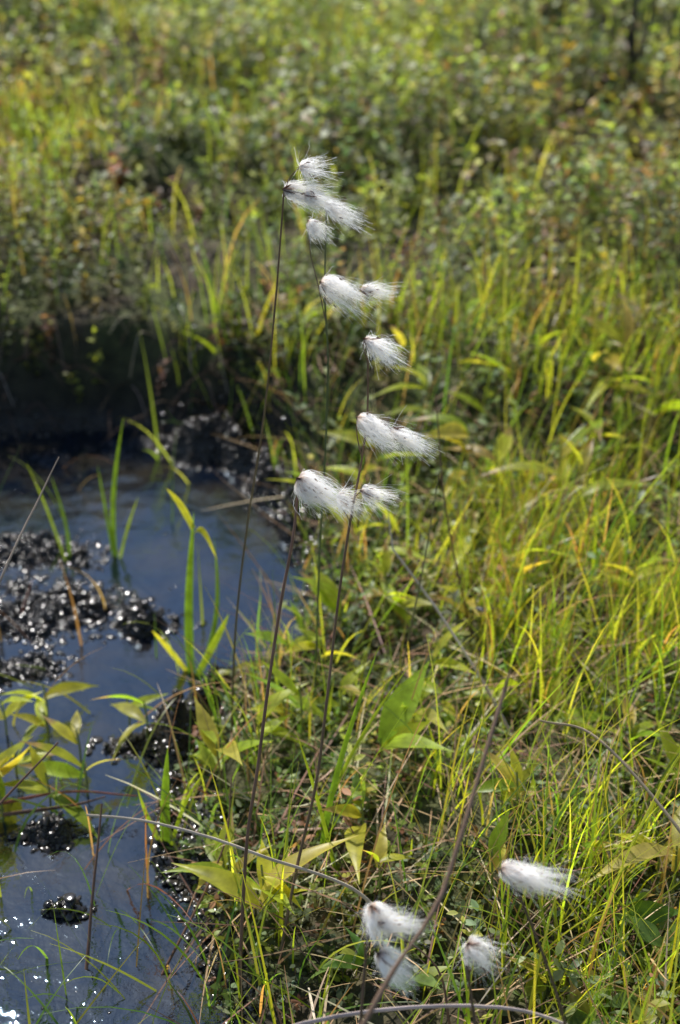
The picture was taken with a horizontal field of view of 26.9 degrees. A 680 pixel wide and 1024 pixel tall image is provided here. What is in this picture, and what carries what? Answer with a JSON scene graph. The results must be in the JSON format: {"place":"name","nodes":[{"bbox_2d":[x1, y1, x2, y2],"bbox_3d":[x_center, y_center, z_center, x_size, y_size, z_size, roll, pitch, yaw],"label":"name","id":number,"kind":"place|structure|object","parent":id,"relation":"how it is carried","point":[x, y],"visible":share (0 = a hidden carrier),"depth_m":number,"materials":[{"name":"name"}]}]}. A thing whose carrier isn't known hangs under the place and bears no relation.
{"place":"outdoors","nodes":[
{"label":"outdoors","id":0,"kind":"place"},
{"bbox_2d":[0,426,314,1023],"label":"bog pool water","id":1,"kind":"structure","parent":0,"point":[149,563],"depth_m":1.66,"materials":[{"name":"liquid"}]},
{"bbox_2d":[0,736,31,776],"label":"marsh leaf plant","id":2,"kind":"object","parent":1,"relation":"on","point":[9,753],"visible":0.98,"depth_m":1.46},
{"bbox_2d":[0,691,42,734],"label":"marsh leaf plant","id":3,"kind":"object","parent":1,"relation":"on","point":[16,703],"visible":0.95,"depth_m":1.56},
{"bbox_2d":[0,457,58,582],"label":"dry grass stalk","id":4,"kind":"object","parent":1,"relation":"on","point":[16,543],"visible":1,"depth_m":1.25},
{"bbox_2d":[10,698,49,756],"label":"marsh leaf plant","id":5,"kind":"object","parent":1,"relation":"on","point":[39,719],"visible":0.82,"depth_m":1.54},
{"bbox_2d":[0,682,96,717],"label":"marsh leaf plant","id":6,"kind":"object","parent":1,"relation":"on","point":[66,687],"visible":0.81,"depth_m":1.59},
{"bbox_2d":[27,465,70,560],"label":"marsh reed","id":7,"kind":"object","parent":1,"relation":"in","point":[66,529],"visible":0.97,"depth_m":1.86,"materials":[{"name":"green plant"}]},
{"bbox_2d":[4,744,97,837],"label":"marsh leaf plant","id":8,"kind":"object","parent":1,"relation":"on","point":[40,771],"visible":0.81,"depth_m":1.45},
{"bbox_2d":[3,796,105,816],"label":"dry grass stalk","id":9,"kind":"object","parent":1,"relation":"on","point":[12,813],"visible":0.96,"depth_m":1.44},
{"bbox_2d":[42,711,81,763],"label":"marsh leaf plant","id":10,"kind":"object","parent":1,"relation":"on","point":[63,730],"visible":0.89,"depth_m":1.52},
{"bbox_2d":[2,790,136,804],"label":"dry grass stalk","id":11,"kind":"object","parent":1,"relation":"on","point":[38,795],"visible":0.95,"depth_m":1.45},
{"bbox_2d":[19,741,123,795],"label":"marsh leaf plant","id":12,"kind":"object","parent":1,"relation":"in","point":[64,770],"visible":0.91,"depth_m":1.47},
{"bbox_2d":[85,804,102,969],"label":"dry grass stalk","id":13,"kind":"object","parent":1,"relation":"on","point":[91,912],"visible":0.94,"depth_m":1.28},
{"bbox_2d":[98,417,137,557],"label":"marsh reed","id":14,"kind":"object","parent":1,"relation":"in","point":[112,534],"visible":1,"depth_m":1.86,"materials":[{"name":"green plant"}]},
{"bbox_2d":[126,694,166,726],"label":"marsh leaf plant","id":15,"kind":"object","parent":1,"relation":"in","point":[148,698],"visible":0.6,"depth_m":1.57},
{"bbox_2d":[0,392,340,1023],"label":"wet peat clumps","id":16,"kind":"object","parent":1,"relation":"on","point":[132,738],"visible":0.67,"depth_m":1.76,"materials":[{"name":"soil"}]},
{"bbox_2d":[152,488,228,675],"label":"marsh reed","id":17,"kind":"object","parent":1,"relation":"in","point":[214,640],"visible":0.94,"depth_m":1.63,"materials":[{"name":"green plant"}]},
{"bbox_2d":[0,418,390,1023],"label":"water sedge","id":18,"kind":"object","parent":1,"relation":"on","point":[218,980],"visible":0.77,"depth_m":1.34,"materials":[{"name":"green plant"}]},
{"bbox_2d":[161,775,232,974],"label":"dry grass stalk","id":19,"kind":"object","parent":1,"relation":"on","point":[184,930],"visible":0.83,"depth_m":1.30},
{"bbox_2d":[0,305,551,459],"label":"bank","id":20,"kind":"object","parent":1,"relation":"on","point":[181,391],"visible":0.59,"depth_m":2.17,"materials":[{"name":"soil"}]},
{"bbox_2d":[103,272,424,1023],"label":"pool margin grass","id":21,"kind":"structure","parent":0,"point":[235,715],"depth_m":1.47,"materials":[{"name":"plant"}]},
{"bbox_2d":[0,0,679,1023],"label":"ground","id":22,"kind":"structure","parent":0,"point":[52,392],"depth_m":2.12,"materials":[{"name":"plant"}]},
{"bbox_2d":[92,694,148,762],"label":"marsh leaf plant","id":23,"kind":"object","parent":22,"relation":"on","point":[132,710],"visible":0.97,"depth_m":1.53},
{"bbox_2d":[137,748,199,845],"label":"marsh reed","id":24,"kind":"object","parent":22,"relation":"on","point":[166,807],"visible":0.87,"depth_m":1.38,"materials":[{"name":"green plant"}]},
{"bbox_2d":[194,696,220,790],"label":"marsh leaf plant","id":25,"kind":"object","parent":22,"relation":"on","point":[210,737],"visible":0.92,"depth_m":1.42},
{"bbox_2d":[196,809,233,891],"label":"marsh leaf plant","id":26,"kind":"object","parent":22,"relation":"on","point":[209,849],"visible":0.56,"depth_m":1.34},
{"bbox_2d":[161,845,272,909],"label":"marsh leaf plant","id":27,"kind":"object","parent":22,"relation":"on","point":[238,867],"visible":0.55,"depth_m":1.28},
{"bbox_2d":[181,283,275,354],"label":"marsh reed","id":28,"kind":"object","parent":22,"relation":"on","point":[212,348],"visible":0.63,"depth_m":2.16,"materials":[{"name":"green plant"}]},
{"bbox_2d":[191,740,273,786],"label":"marsh leaf plant","id":29,"kind":"object","parent":22,"relation":"on","point":[231,750],"visible":0.67,"depth_m":1.43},
{"bbox_2d":[86,814,380,914],"bbox_3d":[-0.097,0.317,1.267,0.306,0.086,0.031,10,32,17],"label":"dry grass stalk","id":30,"kind":"object","parent":22,"relation":"on","point":[360,894],"visible":0.84,"depth_m":1.23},
{"bbox_2d":[172,835,357,935],"bbox_3d":[-0.067,0.343,1.270,0.168,0.098,0.051,0,30,0],"label":"marsh leaf plant","id":31,"kind":"object","parent":22,"relation":"on","point":[224,880],"visible":0.84,"depth_m":1.26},
{"bbox_2d":[245,660,302,748],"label":"marsh leaf plant","id":32,"kind":"object","parent":22,"relation":"on","point":[285,680],"visible":0.84,"depth_m":1.46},
{"bbox_2d":[256,839,303,921],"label":"marsh leaf plant","id":33,"kind":"object","parent":22,"relation":"on","point":[263,865],"visible":0.82,"depth_m":1.25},
{"bbox_2d":[245,627,322,673],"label":"marsh leaf plant","id":34,"kind":"object","parent":22,"relation":"on","point":[265,634],"visible":0.67,"depth_m":1.60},
{"bbox_2d":[256,682,314,751],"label":"marsh leaf plant","id":35,"kind":"object","parent":22,"relation":"on","point":[276,699],"visible":0.66,"depth_m":1.46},
{"bbox_2d":[231,146,346,739],"bbox_3d":[-0.055,-0.013,1.355,0.124,0.687,0.046,0,30,0],"label":"cottongrass","id":36,"kind":"object","parent":22,"relation":"on","point":[310,197],"visible":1,"depth_m":1.21,"materials":[{"name":"plant"}]},
{"bbox_2d":[247,690,333,726],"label":"marsh leaf plant","id":37,"kind":"object","parent":22,"relation":"on","point":[316,711],"visible":0.59,"depth_m":1.49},
{"bbox_2d":[238,469,363,1002],"bbox_3d":[-0.051,0.194,1.188,0.156,0.476,0.056,-26,39,-38],"label":"cottongrass","id":38,"kind":"object","parent":22,"relation":"on","point":[308,486],"visible":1,"depth_m":1.12,"materials":[{"name":"plant"}]},
{"bbox_2d":[268,471,361,558],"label":"marsh leaf plant","id":39,"kind":"object","parent":22,"relation":"on","point":[341,520],"visible":0.48,"depth_m":1.78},
{"bbox_2d":[290,563,342,626],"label":"marsh leaf plant","id":40,"kind":"object","parent":22,"relation":"on","point":[328,590],"visible":0.75,"depth_m":1.69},
{"bbox_2d":[280,627,359,675],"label":"marsh leaf plant","id":41,"kind":"object","parent":22,"relation":"on","point":[305,645],"visible":0.75,"depth_m":1.58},
{"bbox_2d":[305,926,366,982],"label":"marsh herb","id":42,"kind":"object","parent":22,"relation":"on","point":[350,955],"visible":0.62,"depth_m":1.19,"materials":[{"name":"green plant"}]},
{"bbox_2d":[0,0,679,401],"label":"dwarf shrubs","id":43,"kind":"object","parent":22,"relation":"on","point":[608,156],"visible":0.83,"depth_m":2.79,"materials":[{"name":"green plant"}]},
{"bbox_2d":[312,661,369,720],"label":"marsh leaf plant","id":44,"kind":"object","parent":22,"relation":"on","point":[352,676],"visible":0.84,"depth_m":1.52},
{"bbox_2d":[322,775,365,884],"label":"marsh leaf plant","id":45,"kind":"object","parent":22,"relation":"on","point":[354,845],"visible":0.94,"depth_m":1.32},
{"bbox_2d":[300,197,404,697],"bbox_3d":[0.012,-0.005,1.393,0.101,0.617,0.048,0,30,0],"label":"cottongrass","id":46,"kind":"object","parent":22,"relation":"on","point":[327,283],"visible":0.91,"depth_m":1.28,"materials":[{"name":"plant"}]},
{"bbox_2d":[296,647,411,873],"bbox_3d":[0.013,0.220,1.329,0.050,0.251,0.128,19,35,29],"label":"marsh reed","id":47,"kind":"object","parent":22,"relation":"on","point":[326,815],"visible":0.87,"depth_m":1.31,"materials":[{"name":"green plant"}]},
{"bbox_2d":[326,464,385,501],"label":"marsh leaf plant","id":48,"kind":"object","parent":22,"relation":"on","point":[350,470],"visible":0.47,"depth_m":1.90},
{"bbox_2d":[278,331,443,966],"bbox_3d":[-0.003,0.135,1.186,0.186,0.581,0.061,-23,37,-35],"label":"cottongrass","id":49,"kind":"object","parent":22,"relation":"on","point":[369,425],"visible":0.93,"depth_m":1.13,"materials":[{"name":"plant"}]},
{"bbox_2d":[318,416,427,488],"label":"marsh leaf plant","id":50,"kind":"object","parent":22,"relation":"on","point":[349,435],"visible":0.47,"depth_m":1.94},
{"bbox_2d":[356,500,400,574],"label":"marsh leaf plant","id":51,"kind":"object","parent":22,"relation":"on","point":[392,521],"visible":0.59,"depth_m":1.77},
{"bbox_2d":[91,179,679,1023],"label":"sedge grass","id":52,"kind":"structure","parent":22,"relation":"on","point":[663,605],"depth_m":1.54,"materials":[{"name":"plant"}]},
{"bbox_2d":[360,823,414,901],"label":"marsh leaf plant","id":53,"kind":"object","parent":22,"relation":"on","point":[379,854],"visible":0.9,"depth_m":1.27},
{"bbox_2d":[362,539,412,631],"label":"marsh leaf plant","id":54,"kind":"object","parent":22,"relation":"on","point":[385,563],"visible":0.92,"depth_m":1.65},
{"bbox_2d":[348,896,436,1023],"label":"cottongrass","id":55,"kind":"object","parent":22,"relation":"on","point":[385,958],"visible":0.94,"depth_m":0.97,"materials":[{"name":"plant"}]},
{"bbox_2d":[340,902,450,1023],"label":"dry grass stalk","id":56,"kind":"object","parent":22,"relation":"on","point":[445,994],"visible":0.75,"depth_m":1.10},
{"bbox_2d":[381,553,412,630],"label":"marsh leaf plant","id":57,"kind":"object","parent":22,"relation":"on","point":[401,613],"visible":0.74,"depth_m":1.66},
{"bbox_2d":[371,364,430,448],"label":"marsh leaf plant","id":58,"kind":"object","parent":22,"relation":"on","point":[422,373],"visible":0.84,"depth_m":1.97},
{"bbox_2d":[372,545,433,579],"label":"marsh leaf plant","id":59,"kind":"object","parent":22,"relation":"on","point":[399,550],"visible":0.63,"depth_m":1.75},
{"bbox_2d":[369,702,448,733],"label":"marsh leaf plant","id":60,"kind":"object","parent":22,"relation":"on","point":[430,713],"visible":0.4,"depth_m":1.44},
{"bbox_2d":[379,966,450,1004],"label":"marsh herb","id":61,"kind":"object","parent":22,"relation":"on","point":[430,980],"visible":0.72,"depth_m":1.16,"materials":[{"name":"green plant"}]},
{"bbox_2d":[392,579,437,633],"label":"marsh leaf plant","id":62,"kind":"object","parent":22,"relation":"on","point":[409,602],"visible":0.88,"depth_m":1.65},
{"bbox_2d":[378,661,453,776],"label":"marsh leaf plant","id":63,"kind":"object","parent":22,"relation":"on","point":[389,720],"visible":0.88,"depth_m":1.42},
{"bbox_2d":[396,471,439,687],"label":"sedge stalk","id":64,"kind":"object","parent":22,"relation":"on","point":[418,586],"visible":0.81,"depth_m":1.46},
{"bbox_2d":[170,284,679,1023],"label":"cranberry carpet","id":65,"kind":"object","parent":22,"relation":"on","point":[348,896],"visible":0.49,"depth_m":1.48,"materials":[{"name":"green plant"}]},
{"bbox_2d":[295,1004,562,1023],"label":"dry grass stalk","id":66,"kind":"object","parent":22,"relation":"on","point":[341,1015],"visible":0.97,"depth_m":1.01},
{"bbox_2d":[361,692,505,1023],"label":"dry grass stalk","id":67,"kind":"object","parent":22,"relation":"on","point":[376,1000],"visible":1,"depth_m":0.90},
{"bbox_2d":[404,414,468,509],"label":"marsh leaf plant","id":68,"kind":"object","parent":22,"relation":"on","point":[454,429],"visible":0.84,"depth_m":1.84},
{"bbox_2d":[422,681,460,730],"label":"marsh leaf plant","id":69,"kind":"object","parent":22,"relation":"on","point":[445,704],"visible":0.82,"depth_m":1.50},
{"bbox_2d":[419,618,476,701],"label":"marsh leaf plant","id":70,"kind":"object","parent":22,"relation":"on","point":[458,665],"visible":0.62,"depth_m":1.53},
{"bbox_2d":[435,394,473,639],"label":"sedge stalk","id":71,"kind":"object","parent":22,"relation":"on","point":[462,594],"visible":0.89,"depth_m":1.60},
{"bbox_2d":[392,549,522,755],"bbox_3d":[0.127,0.147,1.505,0.010,0.163,0.208,-23,37,-34],"label":"dry grass stalk","id":72,"kind":"object","parent":22,"relation":"on","point":[449,629],"visible":0.85,"depth_m":1.50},
{"bbox_2d":[449,511,476,576],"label":"marsh leaf plant","id":73,"kind":"object","parent":22,"relation":"on","point":[472,524],"visible":0.45,"depth_m":1.73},
{"bbox_2d":[430,584,506,637],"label":"marsh leaf plant","id":74,"kind":"object","parent":22,"relation":"on","point":[461,608],"visible":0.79,"depth_m":1.64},
{"bbox_2d":[447,386,493,435],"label":"marsh leaf plant","id":75,"kind":"object","parent":22,"relation":"on","point":[475,402],"visible":0.9,"depth_m":1.99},
{"bbox_2d":[262,270,679,1023],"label":"bog bilberry","id":76,"kind":"object","parent":22,"relation":"on","point":[476,924],"visible":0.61,"depth_m":1.84,"materials":[{"name":"green plant"}]},
{"bbox_2d":[446,426,511,514],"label":"marsh leaf plant","id":77,"kind":"object","parent":22,"relation":"on","point":[496,457],"visible":0.77,"depth_m":1.85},
{"bbox_2d":[440,663,519,717],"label":"marsh leaf plant","id":78,"kind":"object","parent":22,"relation":"on","point":[511,682],"visible":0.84,"depth_m":1.53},
{"bbox_2d":[457,921,518,1023],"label":"cottongrass","id":79,"kind":"object","parent":22,"relation":"on","point":[474,947],"visible":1,"depth_m":0.98,"materials":[{"name":"plant"}]},
{"bbox_2d":[465,346,513,394],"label":"marsh leaf plant","id":80,"kind":"object","parent":22,"relation":"on","point":[505,354],"visible":0.88,"depth_m":2.04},
{"bbox_2d":[475,582,504,641],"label":"marsh leaf plant","id":81,"kind":"object","parent":22,"relation":"on","point":[481,600],"visible":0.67,"depth_m":1.63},
{"bbox_2d":[466,743,522,821],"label":"marsh leaf plant","id":82,"kind":"object","parent":22,"relation":"on","point":[495,760],"visible":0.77,"depth_m":1.33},
{"bbox_2d":[486,812,508,920],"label":"marsh leaf plant","id":83,"kind":"object","parent":22,"relation":"on","point":[493,837],"visible":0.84,"depth_m":1.24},
{"bbox_2d":[475,560,552,598],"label":"marsh leaf plant","id":84,"kind":"object","parent":22,"relation":"on","point":[526,568],"visible":0.48,"depth_m":1.66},
{"bbox_2d":[500,759,541,811],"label":"marsh leaf plant","id":85,"kind":"object","parent":22,"relation":"on","point":[527,771],"visible":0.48,"depth_m":1.34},
{"bbox_2d":[485,542,565,577],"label":"marsh leaf plant","id":86,"kind":"object","parent":22,"relation":"on","point":[505,553],"visible":0.59,"depth_m":1.65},
{"bbox_2d":[468,433,593,528],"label":"marsh leaf plant","id":87,"kind":"object","parent":22,"relation":"on","point":[565,449],"visible":0.72,"depth_m":1.82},
{"bbox_2d":[499,857,585,1023],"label":"cottongrass","id":88,"kind":"object","parent":22,"relation":"on","point":[522,876],"visible":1,"depth_m":0.97,"materials":[{"name":"plant"}]},
{"bbox_2d":[515,617,572,654],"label":"marsh leaf plant","id":89,"kind":"object","parent":22,"relation":"on","point":[569,622],"visible":0.45,"depth_m":1.59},
{"bbox_2d":[506,952,586,999],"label":"marsh herb","id":90,"kind":"object","parent":22,"relation":"on","point":[529,984],"visible":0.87,"depth_m":1.18,"materials":[{"name":"green plant"}]},
{"bbox_2d":[548,674,614,739],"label":"marsh leaf plant","id":91,"kind":"object","parent":22,"relation":"on","point":[594,716],"visible":0.58,"depth_m":1.49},
{"bbox_2d":[543,980,626,1023],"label":"marsh herb","id":92,"kind":"object","parent":22,"relation":"on","point":[578,1017],"visible":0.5,"depth_m":1.14,"materials":[{"name":"green plant"}]},
{"bbox_2d":[534,437,648,524],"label":"marsh leaf plant","id":93,"kind":"object","parent":22,"relation":"on","point":[585,458],"visible":0.81,"depth_m":1.79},
{"bbox_2d":[570,407,624,482],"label":"marsh leaf plant","id":94,"kind":"object","parent":22,"relation":"on","point":[578,435],"visible":0.77,"depth_m":1.87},
{"bbox_2d":[591,329,608,395],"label":"marsh leaf plant","id":95,"kind":"object","parent":22,"relation":"on","point":[597,345],"visible":0.78,"depth_m":2.01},
{"bbox_2d":[576,839,628,880],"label":"marsh leaf plant","id":96,"kind":"object","parent":22,"relation":"on","point":[603,842],"visible":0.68,"depth_m":1.28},
{"bbox_2d":[579,298,634,410],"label":"marsh leaf plant","id":97,"kind":"object","parent":22,"relation":"on","point":[613,332],"visible":0.81,"depth_m":1.97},
{"bbox_2d":[540,719,679,832],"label":"dry grass stalk","id":98,"kind":"object","parent":22,"relation":"on","point":[657,802],"visible":1,"depth_m":1.22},
{"bbox_2d":[605,388,623,443],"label":"marsh leaf plant","id":99,"kind":"object","parent":22,"relation":"on","point":[615,404],"visible":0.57,"depth_m":1.99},
{"bbox_2d":[604,529,642,597],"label":"marsh leaf plant","id":100,"kind":"object","parent":22,"relation":"on","point":[617,544],"visible":0.48,"depth_m":1.69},
{"bbox_2d":[576,557,674,608],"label":"marsh leaf plant","id":101,"kind":"object","parent":22,"relation":"on","point":[659,559],"visible":0.64,"depth_m":1.65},
{"bbox_2d":[616,499,636,560],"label":"marsh leaf plant","id":102,"kind":"object","parent":22,"relation":"on","point":[628,519],"visible":0.54,"depth_m":1.77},
{"bbox_2d":[581,806,679,906],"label":"marsh leaf plant","id":103,"kind":"object","parent":22,"relation":"on","point":[637,850],"visible":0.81,"depth_m":1.24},
{"bbox_2d":[623,0,654,110],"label":"birch sapling","id":104,"kind":"object","parent":22,"relation":"on","point":[633,59],"visible":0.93,"depth_m":3.26,"materials":[{"name":"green plant"}]},
{"bbox_2d":[600,973,679,1022],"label":"marsh herb","id":105,"kind":"object","parent":22,"relation":"on","point":[633,999],"visible":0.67,"depth_m":1.15,"materials":[{"name":"green plant"}]},
{"bbox_2d":[602,430,679,488],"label":"marsh leaf plant","id":106,"kind":"object","parent":22,"relation":"on","point":[657,444],"visible":0.73,"depth_m":1.93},
{"bbox_2d":[610,833,673,893],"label":"marsh leaf plant","id":107,"kind":"object","parent":22,"relation":"on","point":[640,839],"visible":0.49,"depth_m":1.29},
{"bbox_2d":[604,566,679,611],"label":"marsh leaf plant","id":108,"kind":"object","parent":22,"relation":"on","point":[649,568],"visible":0.62,"depth_m":1.67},
{"bbox_2d":[622,695,663,760],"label":"marsh leaf plant","id":109,"kind":"object","parent":22,"relation":"on","point":[638,730],"visible":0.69,"depth_m":1.44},
{"bbox_2d":[608,370,679,444],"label":"marsh leaf plant","id":110,"kind":"object","parent":22,"relation":"on","point":[630,386],"visible":0.84,"depth_m":1.97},
{"bbox_2d":[621,914,679,970],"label":"marsh herb","id":111,"kind":"object","parent":22,"relation":"on","point":[644,929],"visible":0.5,"depth_m":1.19,"materials":[{"name":"green plant"}]},
{"bbox_2d":[625,892,678,933],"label":"marsh herb","id":112,"kind":"object","parent":22,"relation":"on","point":[642,906],"visible":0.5,"depth_m":1.23,"materials":[{"name":"green plant"}]},
{"bbox_2d":[640,717,679,791],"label":"marsh leaf plant","id":113,"kind":"object","parent":22,"relation":"on","point":[668,746],"visible":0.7,"depth_m":1.39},
{"bbox_2d":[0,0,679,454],"bbox_3d":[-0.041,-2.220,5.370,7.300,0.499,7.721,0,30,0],"label":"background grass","id":114,"kind":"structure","parent":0,"point":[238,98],"depth_m":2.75,"materials":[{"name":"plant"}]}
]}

